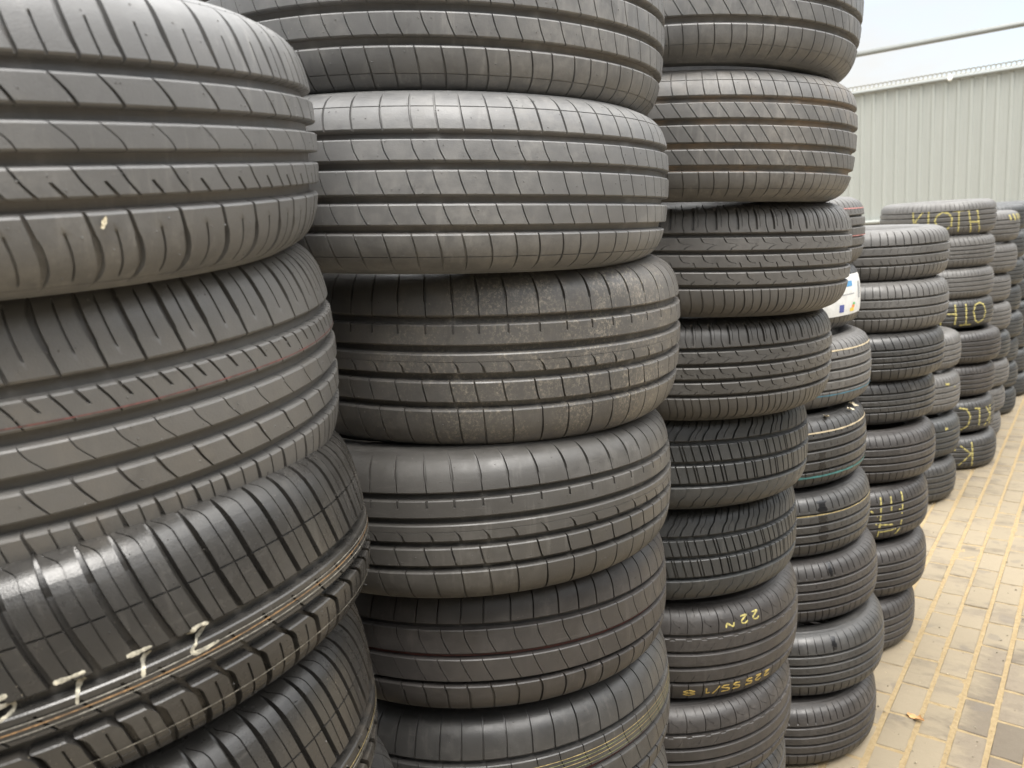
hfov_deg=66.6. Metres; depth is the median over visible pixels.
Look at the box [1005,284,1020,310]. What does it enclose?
tyre
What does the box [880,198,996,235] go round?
tyre
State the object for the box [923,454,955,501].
tyre
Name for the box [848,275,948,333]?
tyre
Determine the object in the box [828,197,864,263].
tyre
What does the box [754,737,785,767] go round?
tyre
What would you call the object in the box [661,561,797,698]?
tyre
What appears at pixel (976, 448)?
tyre
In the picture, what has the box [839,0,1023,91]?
sky
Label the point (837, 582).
tyre
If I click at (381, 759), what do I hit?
tyre
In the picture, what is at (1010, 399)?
tyre
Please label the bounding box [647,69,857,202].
tyre
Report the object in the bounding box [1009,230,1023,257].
tyre
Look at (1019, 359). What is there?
tyre
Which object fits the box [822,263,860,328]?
tyre
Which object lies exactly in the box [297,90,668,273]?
tyre
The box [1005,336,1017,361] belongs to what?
tyre
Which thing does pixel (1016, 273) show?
tyre
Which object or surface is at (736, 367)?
tyre
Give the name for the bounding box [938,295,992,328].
tyre
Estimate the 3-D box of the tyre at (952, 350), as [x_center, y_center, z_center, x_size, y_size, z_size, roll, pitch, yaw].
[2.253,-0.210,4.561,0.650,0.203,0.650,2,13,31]
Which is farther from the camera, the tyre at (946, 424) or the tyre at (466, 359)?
the tyre at (946, 424)
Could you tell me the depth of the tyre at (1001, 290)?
5.21 m
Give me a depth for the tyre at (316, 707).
0.73 m
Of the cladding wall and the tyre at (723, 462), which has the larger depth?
the cladding wall
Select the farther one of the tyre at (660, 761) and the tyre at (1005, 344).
the tyre at (1005, 344)
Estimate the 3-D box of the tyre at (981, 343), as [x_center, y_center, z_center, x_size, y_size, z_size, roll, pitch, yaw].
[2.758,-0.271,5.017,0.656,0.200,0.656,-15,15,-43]
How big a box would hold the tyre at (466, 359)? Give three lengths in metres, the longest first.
0.672 x 0.672 x 0.246 m
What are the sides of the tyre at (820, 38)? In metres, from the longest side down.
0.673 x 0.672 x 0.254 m
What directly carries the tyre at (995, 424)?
on the paving
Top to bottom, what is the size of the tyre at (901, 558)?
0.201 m
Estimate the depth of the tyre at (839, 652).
2.30 m
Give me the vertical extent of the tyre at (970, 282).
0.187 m
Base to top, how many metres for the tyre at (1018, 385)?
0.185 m
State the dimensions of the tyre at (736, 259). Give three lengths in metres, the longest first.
0.679 x 0.678 x 0.222 m
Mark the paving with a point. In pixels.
(1008, 742)
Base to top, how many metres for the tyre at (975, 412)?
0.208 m
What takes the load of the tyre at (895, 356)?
on the tyre at (889, 402)
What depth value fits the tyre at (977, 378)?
4.76 m
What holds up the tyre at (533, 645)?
on the tyre at (620, 719)
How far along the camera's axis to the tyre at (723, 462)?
1.64 m
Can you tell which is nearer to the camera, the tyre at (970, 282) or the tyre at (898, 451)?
the tyre at (898, 451)
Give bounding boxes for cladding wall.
[839,59,1023,225]
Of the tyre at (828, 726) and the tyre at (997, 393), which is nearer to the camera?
the tyre at (828, 726)
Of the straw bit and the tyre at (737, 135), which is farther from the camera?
the tyre at (737, 135)
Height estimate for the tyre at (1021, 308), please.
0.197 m
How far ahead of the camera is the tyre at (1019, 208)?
5.64 m
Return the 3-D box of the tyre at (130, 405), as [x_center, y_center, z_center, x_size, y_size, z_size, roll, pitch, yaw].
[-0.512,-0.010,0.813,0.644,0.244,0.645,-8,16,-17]
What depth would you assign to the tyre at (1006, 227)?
5.13 m
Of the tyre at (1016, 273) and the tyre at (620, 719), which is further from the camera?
the tyre at (1016, 273)
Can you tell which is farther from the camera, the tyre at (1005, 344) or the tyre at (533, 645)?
the tyre at (1005, 344)
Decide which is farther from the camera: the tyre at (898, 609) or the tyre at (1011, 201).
the tyre at (1011, 201)
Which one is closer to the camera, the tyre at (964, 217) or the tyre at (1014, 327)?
the tyre at (964, 217)
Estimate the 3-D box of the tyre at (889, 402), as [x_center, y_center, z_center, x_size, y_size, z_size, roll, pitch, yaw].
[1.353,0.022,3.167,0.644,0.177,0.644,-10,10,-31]
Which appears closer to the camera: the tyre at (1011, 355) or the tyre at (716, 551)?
the tyre at (716, 551)
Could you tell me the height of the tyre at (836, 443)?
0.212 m
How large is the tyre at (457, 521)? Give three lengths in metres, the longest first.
0.688 x 0.688 x 0.215 m
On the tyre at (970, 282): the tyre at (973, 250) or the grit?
the tyre at (973, 250)
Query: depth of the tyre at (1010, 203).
6.17 m
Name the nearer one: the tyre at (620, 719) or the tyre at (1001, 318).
the tyre at (620, 719)
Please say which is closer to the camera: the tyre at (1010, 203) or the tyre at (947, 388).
the tyre at (947, 388)
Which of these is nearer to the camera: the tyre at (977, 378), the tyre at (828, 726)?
the tyre at (828, 726)
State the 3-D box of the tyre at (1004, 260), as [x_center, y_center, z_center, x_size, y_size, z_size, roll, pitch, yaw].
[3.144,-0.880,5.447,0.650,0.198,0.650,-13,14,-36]
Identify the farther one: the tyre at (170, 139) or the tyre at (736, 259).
the tyre at (736, 259)
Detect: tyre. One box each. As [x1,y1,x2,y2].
[0,0,318,300]
[0,243,338,565]
[0,430,369,767]
[119,603,377,767]
[199,0,664,115]
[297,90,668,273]
[322,254,679,444]
[339,409,670,597]
[354,532,665,708]
[371,735,393,767]
[376,627,669,767]
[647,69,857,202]
[650,202,851,316]
[650,743,667,767]
[655,309,831,420]
[659,486,796,599]
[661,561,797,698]
[662,0,863,82]
[663,658,790,767]
[664,405,807,508]
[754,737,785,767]
[784,622,875,763]
[788,593,883,695]
[790,527,877,622]
[791,466,869,557]
[792,398,865,488]
[804,324,870,409]
[810,586,914,648]
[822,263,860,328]
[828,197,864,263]
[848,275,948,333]
[850,224,949,282]
[856,373,934,424]
[859,415,935,483]
[866,473,927,539]
[867,325,944,381]
[873,525,925,596]
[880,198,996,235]
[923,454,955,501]
[924,409,959,457]
[925,368,959,414]
[934,326,960,371]
[937,264,993,299]
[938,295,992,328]
[945,233,995,268]
[950,426,995,468]
[951,360,994,396]
[952,391,993,432]
[954,324,1000,364]
[986,210,1019,242]
[987,241,1017,273]
[987,272,1010,302]
[987,300,1010,329]
[988,385,1004,411]
[989,410,1000,432]
[991,329,1009,359]
[992,357,1008,386]
[996,200,1023,202]
[996,202,1023,204]
[996,204,1023,228]
[999,385,1015,413]
[1002,360,1017,387]
[1004,310,1022,337]
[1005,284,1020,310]
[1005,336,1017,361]
[1006,258,1023,284]
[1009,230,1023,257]
[1013,346,1023,371]
[1013,370,1023,394]
[1016,299,1023,323]
[1016,324,1023,347]
[1017,277,1023,298]
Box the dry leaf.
[907,712,923,720]
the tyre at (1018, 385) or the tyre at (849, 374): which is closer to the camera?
the tyre at (849, 374)
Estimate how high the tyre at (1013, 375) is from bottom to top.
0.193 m
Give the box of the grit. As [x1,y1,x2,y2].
[807,395,1023,767]
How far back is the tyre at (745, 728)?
1.82 m
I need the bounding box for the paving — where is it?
[785,393,1023,767]
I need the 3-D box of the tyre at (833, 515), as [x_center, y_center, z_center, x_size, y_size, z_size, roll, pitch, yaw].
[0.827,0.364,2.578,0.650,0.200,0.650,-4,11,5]
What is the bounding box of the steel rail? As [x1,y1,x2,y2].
[856,20,1023,56]
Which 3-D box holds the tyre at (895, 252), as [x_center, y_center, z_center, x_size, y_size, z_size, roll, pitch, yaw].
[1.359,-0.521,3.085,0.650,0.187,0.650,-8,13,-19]
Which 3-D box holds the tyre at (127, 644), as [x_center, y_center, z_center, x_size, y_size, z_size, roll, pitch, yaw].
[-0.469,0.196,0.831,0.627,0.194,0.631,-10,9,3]
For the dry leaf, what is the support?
on the paving
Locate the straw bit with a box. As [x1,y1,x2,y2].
[101,216,106,228]
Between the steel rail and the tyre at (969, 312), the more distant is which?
the steel rail
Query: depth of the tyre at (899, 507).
2.87 m
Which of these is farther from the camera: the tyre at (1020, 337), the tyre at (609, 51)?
the tyre at (1020, 337)
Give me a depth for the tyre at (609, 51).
0.90 m
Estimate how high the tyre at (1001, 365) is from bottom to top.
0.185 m
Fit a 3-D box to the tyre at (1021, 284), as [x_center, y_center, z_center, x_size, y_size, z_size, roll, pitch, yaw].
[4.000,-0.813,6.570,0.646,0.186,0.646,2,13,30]
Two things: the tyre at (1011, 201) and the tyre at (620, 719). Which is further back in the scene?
the tyre at (1011, 201)
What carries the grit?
on the paving

